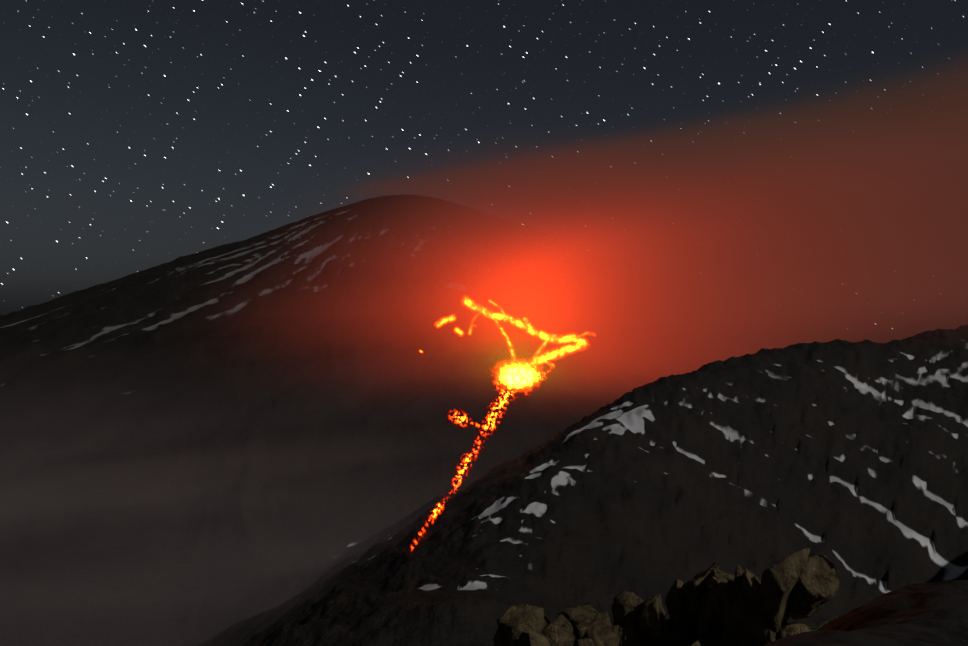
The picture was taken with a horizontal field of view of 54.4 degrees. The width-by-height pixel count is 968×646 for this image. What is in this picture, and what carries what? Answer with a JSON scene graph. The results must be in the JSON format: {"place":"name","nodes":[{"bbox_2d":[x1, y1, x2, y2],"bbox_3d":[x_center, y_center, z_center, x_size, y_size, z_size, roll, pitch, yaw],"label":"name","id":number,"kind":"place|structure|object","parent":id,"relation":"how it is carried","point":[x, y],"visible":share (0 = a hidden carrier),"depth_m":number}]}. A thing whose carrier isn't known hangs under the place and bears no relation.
{"place":"outdoors","nodes":[
{"label":"outdoors","id":0,"kind":"place"},
{"bbox_2d":[0,195,967,645],"bbox_3d":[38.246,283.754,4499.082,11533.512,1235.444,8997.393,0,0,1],"label":"terrain","id":1,"kind":"structure","parent":0,"point":[258,441],"depth_m":951.26},
{"bbox_2d":[409,293,596,551],"bbox_3d":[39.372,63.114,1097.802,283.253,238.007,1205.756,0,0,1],"label":"lava","id":2,"kind":"object","parent":1,"relation":"on","point":[512,373],"depth_m":1389.15},
{"bbox_2d":[493,548,838,645],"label":"rocks","id":3,"kind":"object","parent":1,"relation":"on","point":[712,605],"visible":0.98,"depth_m":34.48},
{"bbox_2d":[0,0,967,342],"label":"sky","id":4,"kind":"structure","parent":0,"point":[806,161]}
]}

